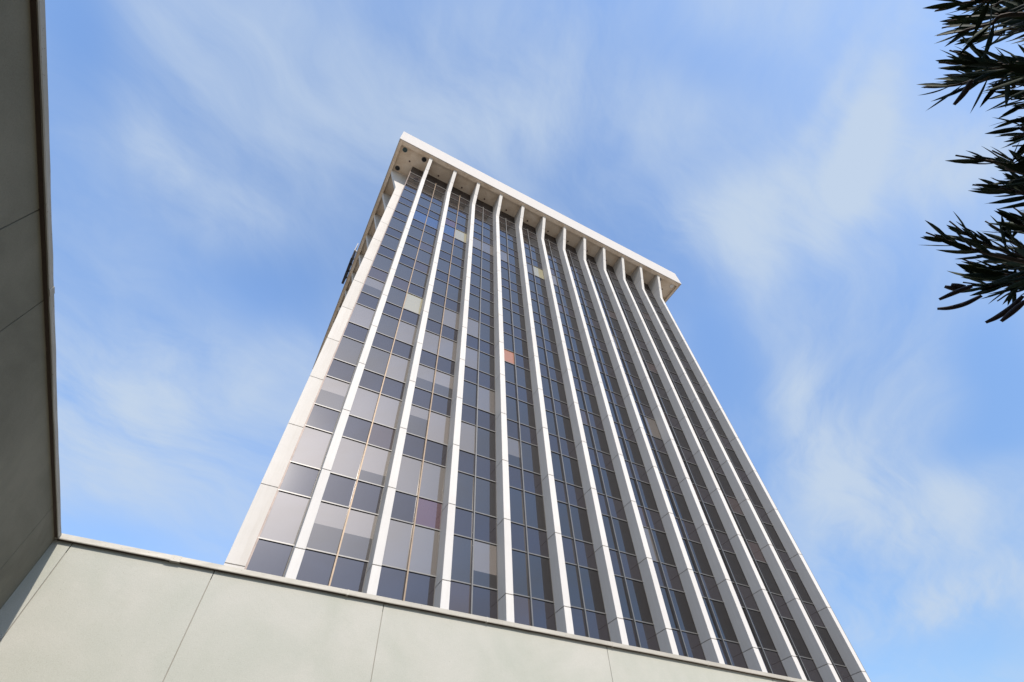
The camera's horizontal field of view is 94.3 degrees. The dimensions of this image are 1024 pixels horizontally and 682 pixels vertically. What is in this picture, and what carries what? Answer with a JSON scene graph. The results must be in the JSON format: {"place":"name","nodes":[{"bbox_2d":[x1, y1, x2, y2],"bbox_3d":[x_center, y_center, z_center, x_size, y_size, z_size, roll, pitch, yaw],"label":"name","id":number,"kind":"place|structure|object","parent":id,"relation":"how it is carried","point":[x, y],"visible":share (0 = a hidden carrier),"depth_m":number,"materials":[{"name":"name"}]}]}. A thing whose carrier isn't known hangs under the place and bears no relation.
{"place":"outdoors","nodes":[
{"label":"outdoors","id":0,"kind":"place"},
{"bbox_2d":[45,0,1023,681],"label":"sky","id":1,"kind":"structure","parent":0,"point":[219,168],"materials":[{"name":"blue"}]},
{"bbox_2d":[916,0,1023,323],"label":"oleander shrub","id":2,"kind":"object","parent":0,"point":[983,66],"visible":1,"depth_m":1.37,"materials":[{"name":"green plant"}]},
{"label":"ground","id":3,"kind":"structure","parent":0,"visible":0},
{"bbox_2d":[0,0,61,608],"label":"courtyard wall","id":4,"kind":"structure","parent":3,"relation":"on","point":[30,515],"depth_m":4.95,"materials":[{"name":"paint"}]},
{"bbox_2d":[0,533,811,681],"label":"courtyard wall","id":5,"kind":"structure","parent":3,"relation":"on","point":[77,609],"depth_m":8.40,"materials":[{"name":"paint"}]},
{"bbox_2d":[224,132,870,681],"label":"office tower","id":6,"kind":"structure","parent":3,"relation":"on","point":[508,408],"depth_m":31.68,"materials":[{"name":"white concrete"}]},
{"bbox_2d":[258,491,308,545],"bbox_3d":[-9.817,7.654,20.587,1.456,2.311,0.105,22,-57,-18],"label":"window","id":7,"kind":"structure","parent":6,"relation":"in","point":[282,525],"depth_m":20.53,"materials":[{"name":"grey glass"}]},
{"bbox_2d":[290,426,331,469],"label":"window","id":8,"kind":"structure","parent":6,"relation":"in","point":[310,451],"depth_m":23.62,"materials":[{"name":"white glass"}]},
{"bbox_2d":[314,376,348,411],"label":"window","id":9,"kind":"structure","parent":6,"relation":"in","point":[332,394],"depth_m":26.73,"materials":[{"name":"grey glass"}]},
{"bbox_2d":[306,502,376,562],"bbox_3d":[-7.594,8.565,21.382,2.794,2.311,0.105,22,-57,-18],"label":"window","id":10,"kind":"structure","parent":6,"relation":"in","point":[325,536],"depth_m":21.32,"materials":[{"name":"grey glass"}]},
{"bbox_2d":[333,336,362,365],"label":"window","id":11,"kind":"structure","parent":6,"relation":"in","point":[348,351],"depth_m":29.81,"materials":[{"name":"grey glass"}]},
{"bbox_2d":[342,243,358,283],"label":"wall sign","id":12,"kind":"object","parent":6,"relation":"attached to","point":[349,266],"visible":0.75,"depth_m":66.52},
{"bbox_2d":[330,437,390,486],"bbox_3d":[-7.738,6.219,24.471,2.794,2.311,0.105,22,-57,-18],"label":"window","id":13,"kind":"structure","parent":6,"relation":"in","point":[349,455],"depth_m":24.42,"materials":[{"name":"grey glass"}]},
{"bbox_2d":[349,303,374,329],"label":"window","id":14,"kind":"structure","parent":6,"relation":"in","point":[362,316],"depth_m":32.90,"materials":[{"name":"grey glass"}]},
{"bbox_2d":[361,276,384,298],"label":"window","id":15,"kind":"structure","parent":6,"relation":"in","point":[372,287],"depth_m":36.01,"materials":[{"name":"grey glass"}]},
{"bbox_2d":[349,387,400,429],"bbox_3d":[-7.882,3.873,27.561,2.794,2.311,0.105,22,-57,-18],"label":"window","id":16,"kind":"structure","parent":6,"relation":"in","point":[363,407],"depth_m":27.51,"materials":[{"name":"grey glass"}]},
{"bbox_2d":[371,254,392,273],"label":"window","id":17,"kind":"structure","parent":6,"relation":"in","point":[382,263],"depth_m":39.09,"materials":[{"name":"grey glass"}]},
{"bbox_2d":[364,347,409,383],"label":"window","id":18,"kind":"structure","parent":6,"relation":"in","point":[377,360],"depth_m":30.61,"materials":[{"name":"grey glass"}]},
{"bbox_2d":[381,234,398,251],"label":"window","id":19,"kind":"structure","parent":6,"relation":"in","point":[389,242],"depth_m":42.19,"materials":[{"name":"grey glass"}]},
{"bbox_2d":[376,314,416,345],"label":"window","id":20,"kind":"structure","parent":6,"relation":"in","point":[387,326],"depth_m":33.71,"materials":[{"name":"grey glass"}]},
{"bbox_2d":[388,217,404,232],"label":"window","id":21,"kind":"structure","parent":6,"relation":"in","point":[396,224],"depth_m":45.27,"materials":[{"name":"grey glass"}]},
{"bbox_2d":[386,286,422,314],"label":"window","id":22,"kind":"structure","parent":6,"relation":"in","point":[396,297],"depth_m":36.79,"materials":[{"name":"grey glass"}]},
{"bbox_2d":[382,519,438,576],"bbox_3d":[-4.782,9.716,22.387,2.794,2.311,0.105,22,-57,-18],"label":"window","id":23,"kind":"structure","parent":6,"relation":"in","point":[423,560],"depth_m":22.35,"materials":[{"name":"grey glass"}]},
{"bbox_2d":[394,263,427,288],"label":"window","id":24,"kind":"structure","parent":6,"relation":"in","point":[403,272],"depth_m":39.88,"materials":[{"name":"grey glass"}]},
{"bbox_2d":[401,243,431,266],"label":"window","id":25,"kind":"structure","parent":6,"relation":"in","point":[410,251],"depth_m":42.98,"materials":[{"name":"grey glass"}]},
{"bbox_2d":[396,455,444,503],"bbox_3d":[-4.926,7.370,25.476,2.794,2.311,0.105,22,-57,-18],"label":"window","id":26,"kind":"structure","parent":6,"relation":"in","point":[432,481],"depth_m":25.45,"materials":[{"name":"grey glass"}]},
{"bbox_2d":[408,225,435,246],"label":"window","id":27,"kind":"structure","parent":6,"relation":"in","point":[414,232],"depth_m":46.08,"materials":[{"name":"grey glass"}]},
{"bbox_2d":[413,210,438,229],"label":"window","id":28,"kind":"structure","parent":6,"relation":"in","point":[418,216],"depth_m":49.19,"materials":[{"name":"blue glass"}]},
{"bbox_2d":[406,405,449,445],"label":"window","id":29,"kind":"structure","parent":6,"relation":"in","point":[438,429],"depth_m":28.55,"materials":[{"name":"grey glass"}]},
{"bbox_2d":[418,197,441,214],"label":"window","id":30,"kind":"structure","parent":6,"relation":"in","point":[437,209],"depth_m":52.27,"materials":[{"name":"blue glass"}]},
{"bbox_2d":[422,185,444,201],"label":"window","id":31,"kind":"structure","parent":6,"relation":"in","point":[425,189],"depth_m":55.41,"materials":[{"name":"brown glass"}]},
{"bbox_2d":[415,364,453,399],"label":"window","id":32,"kind":"structure","parent":6,"relation":"in","point":[443,386],"depth_m":31.64,"materials":[{"name":"grey glass"}]},
{"bbox_2d":[422,331,456,361],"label":"window","id":33,"kind":"structure","parent":6,"relation":"in","point":[447,349],"depth_m":34.74,"materials":[{"name":"grey glass"}]},
{"bbox_2d":[428,302,458,329],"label":"window","id":34,"kind":"structure","parent":6,"relation":"in","point":[451,319],"depth_m":37.84,"materials":[{"name":"grey glass"}]},
{"bbox_2d":[432,279,460,303],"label":"window","id":35,"kind":"structure","parent":6,"relation":"in","point":[453,293],"depth_m":40.92,"materials":[{"name":"grey glass"}]},
{"bbox_2d":[436,258,462,280],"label":"window","id":36,"kind":"structure","parent":6,"relation":"in","point":[443,266],"depth_m":44.00,"materials":[{"name":"grey glass"}]},
{"bbox_2d":[440,240,464,260],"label":"window","id":37,"kind":"structure","parent":6,"relation":"in","point":[446,247],"depth_m":47.10,"materials":[{"name":"grey glass"}]},
{"bbox_2d":[443,224,466,242],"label":"window","id":38,"kind":"structure","parent":6,"relation":"in","point":[448,230],"depth_m":50.21,"materials":[{"name":"yellow glass"}]},
{"bbox_2d":[446,210,467,227],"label":"window","id":39,"kind":"structure","parent":6,"relation":"in","point":[450,215],"depth_m":53.30,"materials":[{"name":"blue glass"}]},
{"bbox_2d":[451,535,497,590],"bbox_3d":[-1.971,10.867,23.392,2.794,2.311,0.105,22,-57,-18],"label":"window","id":40,"kind":"structure","parent":6,"relation":"in","point":[485,569],"depth_m":23.38,"materials":[{"name":"grey glass"}]},
{"bbox_2d":[456,472,496,517],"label":"window","id":41,"kind":"structure","parent":6,"relation":"in","point":[485,500],"depth_m":26.48,"materials":[{"name":"grey glass"}]},
{"bbox_2d":[459,422,495,460],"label":"window","id":42,"kind":"structure","parent":6,"relation":"in","point":[485,438],"depth_m":29.57,"materials":[{"name":"grey glass"}]},
{"bbox_2d":[462,381,495,414],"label":"window","id":43,"kind":"structure","parent":6,"relation":"in","point":[486,397],"depth_m":32.67,"materials":[{"name":"grey glass"}]},
{"bbox_2d":[465,347,494,376],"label":"window","id":44,"kind":"structure","parent":6,"relation":"in","point":[486,362],"depth_m":35.74,"materials":[{"name":"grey glass"}]},
{"bbox_2d":[467,318,494,344],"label":"window","id":45,"kind":"structure","parent":6,"relation":"in","point":[486,332],"depth_m":38.85,"materials":[{"name":"grey glass"}]},
{"bbox_2d":[469,293,493,317],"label":"window","id":46,"kind":"structure","parent":6,"relation":"in","point":[487,308],"depth_m":41.97,"materials":[{"name":"grey glass"}]},
{"bbox_2d":[470,272,492,293],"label":"window","id":47,"kind":"structure","parent":6,"relation":"in","point":[486,285],"depth_m":45.01,"materials":[{"name":"grey glass"}]},
{"bbox_2d":[471,254,493,273],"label":"window","id":48,"kind":"structure","parent":6,"relation":"in","point":[487,266],"depth_m":48.13,"materials":[{"name":"grey glass"}]},
{"bbox_2d":[473,237,492,255],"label":"window","id":49,"kind":"structure","parent":6,"relation":"in","point":[486,248],"depth_m":51.21,"materials":[{"name":"grey glass"}]},
{"bbox_2d":[500,250,518,267],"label":"window","id":50,"kind":"structure","parent":6,"relation":"in","point":[513,260],"depth_m":52.21,"materials":[{"name":"grey glass"}]},
{"bbox_2d":[501,267,521,286],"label":"window","id":51,"kind":"structure","parent":6,"relation":"in","point":[514,278],"depth_m":49.13,"materials":[{"name":"glass"}]},
{"bbox_2d":[502,286,522,306],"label":"window","id":52,"kind":"structure","parent":6,"relation":"in","point":[516,298],"depth_m":46.08,"materials":[{"name":"grey glass"}]},
{"bbox_2d":[502,307,525,330],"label":"window","id":53,"kind":"structure","parent":6,"relation":"in","point":[518,320],"depth_m":42.98,"materials":[{"name":"blue glass"}]},
{"bbox_2d":[503,332,528,358],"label":"window","id":54,"kind":"structure","parent":6,"relation":"in","point":[520,345],"depth_m":39.89,"materials":[{"name":"blue glass"}]},
{"bbox_2d":[504,361,531,390],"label":"window","id":55,"kind":"structure","parent":6,"relation":"in","point":[523,376],"depth_m":36.79,"materials":[{"name":"blue glass"}]},
{"bbox_2d":[506,396,535,428],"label":"window","id":56,"kind":"structure","parent":6,"relation":"in","point":[526,411],"depth_m":33.69,"materials":[{"name":"blue glass"}]},
{"bbox_2d":[507,437,540,474],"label":"window","id":57,"kind":"structure","parent":6,"relation":"in","point":[530,459],"depth_m":30.60,"materials":[{"name":"grey glass"}]},
{"bbox_2d":[509,487,546,531],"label":"window","id":58,"kind":"structure","parent":6,"relation":"in","point":[535,518],"depth_m":27.51,"materials":[{"name":"blue glass"}]},
{"bbox_2d":[512,550,553,602],"bbox_3d":[0.841,12.018,24.397,2.794,2.311,0.105,22,-57,-18],"label":"window","id":59,"kind":"structure","parent":6,"relation":"in","point":[541,588],"depth_m":24.41,"materials":[{"name":"blue glass"}]},
{"bbox_2d":[529,280,547,298],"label":"window","id":60,"kind":"structure","parent":6,"relation":"in","point":[541,290],"depth_m":50.20,"materials":[{"name":"glass"}]},
{"bbox_2d":[531,299,551,319],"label":"window","id":61,"kind":"structure","parent":6,"relation":"in","point":[544,310],"depth_m":47.10,"materials":[{"name":"blue glass"}]},
{"bbox_2d":[534,321,556,343],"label":"window","id":62,"kind":"structure","parent":6,"relation":"in","point":[548,332],"depth_m":44.00,"materials":[{"name":"blue glass"}]},
{"bbox_2d":[537,346,561,371],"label":"window","id":63,"kind":"structure","parent":6,"relation":"in","point":[553,360],"depth_m":40.92,"materials":[{"name":"blue glass"}]},
{"bbox_2d":[541,376,566,403],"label":"window","id":64,"kind":"structure","parent":6,"relation":"in","point":[558,391],"depth_m":37.81,"materials":[{"name":"blue glass"}]},
{"bbox_2d":[545,410,574,442],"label":"window","id":65,"kind":"structure","parent":6,"relation":"in","point":[564,426],"depth_m":34.72,"materials":[{"name":"blue glass"}]},
{"bbox_2d":[551,452,582,487],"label":"window","id":66,"kind":"structure","parent":6,"relation":"in","point":[571,469],"depth_m":31.63,"materials":[{"name":"blue glass"}]},
{"bbox_2d":[559,312,578,331],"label":"window","id":67,"kind":"structure","parent":6,"relation":"in","point":[572,324],"depth_m":48.12,"materials":[{"name":"blue glass"}]},
{"bbox_2d":[564,334,584,355],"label":"window","id":68,"kind":"structure","parent":6,"relation":"in","point":[577,345],"depth_m":45.04,"materials":[{"name":"blue glass"}]},
{"bbox_2d":[557,501,592,544],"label":"window","id":69,"kind":"structure","parent":6,"relation":"in","point":[581,529],"depth_m":28.53,"materials":[{"name":"blue glass"}]},
{"bbox_2d":[569,360,591,383],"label":"window","id":70,"kind":"structure","parent":6,"relation":"in","point":[584,374],"depth_m":41.93,"materials":[{"name":"blue glass"}]},
{"bbox_2d":[565,563,605,614],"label":"window","id":71,"kind":"structure","parent":6,"relation":"in","point":[592,594],"depth_m":25.44,"materials":[{"name":"blue glass"}]},
{"bbox_2d":[575,389,600,416],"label":"window","id":72,"kind":"structure","parent":6,"relation":"in","point":[592,407],"depth_m":38.84,"materials":[{"name":"blue glass"}]},
{"bbox_2d":[586,324,604,342],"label":"window","id":73,"kind":"structure","parent":6,"relation":"in","point":[597,333],"depth_m":49.16,"materials":[{"name":"glass"}]},
{"bbox_2d":[583,424,610,454],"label":"window","id":74,"kind":"structure","parent":6,"relation":"in","point":[599,436],"depth_m":35.76,"materials":[{"name":"blue glass"}]},
{"bbox_2d":[592,346,612,367],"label":"window","id":75,"kind":"structure","parent":6,"relation":"in","point":[604,356],"depth_m":46.06,"materials":[{"name":"grey glass"}]},
{"bbox_2d":[591,465,622,500],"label":"window","id":76,"kind":"structure","parent":6,"relation":"in","point":[612,491],"depth_m":32.66,"materials":[{"name":"blue glass"}]},
{"bbox_2d":[600,373,621,395],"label":"window","id":77,"kind":"structure","parent":6,"relation":"in","point":[614,388],"depth_m":42.98,"materials":[{"name":"grey glass"}]},
{"bbox_2d":[602,515,636,555],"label":"window","id":78,"kind":"structure","parent":6,"relation":"in","point":[625,545],"depth_m":29.57,"materials":[{"name":"blue glass"}]},
{"bbox_2d":[608,402,632,428],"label":"window","id":79,"kind":"structure","parent":6,"relation":"in","point":[623,417],"depth_m":39.88,"materials":[{"name":"grey glass"}]},
{"bbox_2d":[620,358,639,378],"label":"window","id":80,"kind":"structure","parent":6,"relation":"in","point":[631,368],"depth_m":47.08,"materials":[{"name":"grey glass"}]},
{"bbox_2d":[618,437,644,466],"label":"window","id":81,"kind":"structure","parent":6,"relation":"in","point":[633,450],"depth_m":36.79,"materials":[{"name":"grey glass"}]},
{"bbox_2d":[614,576,653,624],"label":"window","id":82,"kind":"structure","parent":6,"relation":"in","point":[639,603],"depth_m":26.47,"materials":[{"name":"blue glass"}]},
{"bbox_2d":[629,385,649,406],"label":"window","id":83,"kind":"structure","parent":6,"relation":"in","point":[640,393],"depth_m":44.00,"materials":[{"name":"grey glass"}]},
{"bbox_2d":[629,478,658,512],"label":"window","id":84,"kind":"structure","parent":6,"relation":"in","point":[645,489],"depth_m":33.69,"materials":[{"name":"grey glass"}]},
{"bbox_2d":[639,414,662,439],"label":"window","id":85,"kind":"structure","parent":6,"relation":"in","point":[651,423],"depth_m":40.92,"materials":[{"name":"beige glass"}]},
{"bbox_2d":[643,527,676,566],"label":"window","id":86,"kind":"structure","parent":6,"relation":"in","point":[662,545],"depth_m":30.60,"materials":[{"name":"grey glass"}]},
{"bbox_2d":[651,449,676,478],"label":"window","id":87,"kind":"structure","parent":6,"relation":"in","point":[664,459],"depth_m":37.82,"materials":[{"name":"grey glass"}]},
{"bbox_2d":[657,396,676,417],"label":"window","id":88,"kind":"structure","parent":6,"relation":"in","point":[667,405],"depth_m":45.04,"materials":[{"name":"grey glass"}]},
{"bbox_2d":[660,587,698,634],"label":"window","id":89,"kind":"structure","parent":6,"relation":"in","point":[685,620],"depth_m":27.51,"materials":[{"name":"grey glass"}]},
{"bbox_2d":[665,490,693,523],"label":"window","id":90,"kind":"structure","parent":6,"relation":"in","point":[683,511],"depth_m":34.75,"materials":[{"name":"grey glass"}]},
{"bbox_2d":[669,426,690,450],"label":"window","id":91,"kind":"structure","parent":6,"relation":"in","point":[680,436],"depth_m":41.96,"materials":[{"name":"grey glass"}]},
{"bbox_2d":[683,461,707,488],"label":"window","id":92,"kind":"structure","parent":6,"relation":"in","point":[695,472],"depth_m":38.84,"materials":[{"name":"grey glass"}]},
{"bbox_2d":[682,539,714,577],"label":"window","id":93,"kind":"structure","parent":6,"relation":"in","point":[698,552],"depth_m":31.63,"materials":[{"name":"black glass"}]},
{"bbox_2d":[697,437,717,460],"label":"window","id":94,"kind":"structure","parent":6,"relation":"in","point":[707,447],"depth_m":43.01,"materials":[{"name":"black glass"}]},
{"bbox_2d":[699,501,726,533],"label":"window","id":95,"kind":"structure","parent":6,"relation":"in","point":[713,515],"depth_m":35.77,"materials":[{"name":"grey glass"}]},
{"bbox_2d":[702,598,739,643],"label":"window","id":96,"kind":"structure","parent":6,"relation":"in","point":[722,618],"depth_m":28.53,"materials":[{"name":"grey glass"}]},
{"bbox_2d":[712,471,736,498],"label":"window","id":97,"kind":"structure","parent":6,"relation":"in","point":[724,483],"depth_m":39.88,"materials":[{"name":"grey glass"}]},
{"bbox_2d":[719,550,749,586],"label":"window","id":98,"kind":"structure","parent":6,"relation":"in","point":[731,558],"depth_m":32.66,"materials":[{"name":"grey glass"}]},
{"bbox_2d":[726,448,743,470],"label":"window","id":99,"kind":"structure","parent":6,"relation":"in","point":[731,453],"depth_m":44.03,"materials":[{"name":"grey glass"}]},
{"bbox_2d":[731,512,757,543],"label":"window","id":100,"kind":"structure","parent":6,"relation":"in","point":[746,530],"depth_m":36.79,"materials":[{"name":"grey glass"}]},
{"bbox_2d":[743,483,763,508],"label":"window","id":101,"kind":"structure","parent":6,"relation":"in","point":[749,488],"depth_m":40.92,"materials":[{"name":"grey glass"}]},
{"bbox_2d":[742,608,777,651],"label":"window","id":102,"kind":"structure","parent":6,"relation":"in","point":[759,625],"depth_m":29.57,"materials":[{"name":"grey glass"}]},
{"bbox_2d":[753,560,782,595],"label":"window","id":103,"kind":"structure","parent":6,"relation":"in","point":[763,567],"depth_m":33.73,"materials":[{"name":"grey glass"}]},
{"bbox_2d":[763,523,786,552],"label":"window","id":104,"kind":"structure","parent":6,"relation":"in","point":[774,537],"depth_m":37.84,"materials":[{"name":"grey glass"}]},
{"bbox_2d":[779,618,812,659],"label":"window","id":105,"kind":"structure","parent":6,"relation":"in","point":[802,650],"depth_m":30.60,"materials":[{"name":"grey glass"}]},
{"bbox_2d":[787,570,813,604],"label":"window","id":106,"kind":"structure","parent":6,"relation":"in","point":[794,576],"depth_m":34.72,"materials":[{"name":"grey glass"}]},
{"bbox_2d":[815,626,846,666],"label":"window","id":107,"kind":"structure","parent":6,"relation":"in","point":[823,633],"depth_m":31.64,"materials":[{"name":"grey glass"}]}
]}

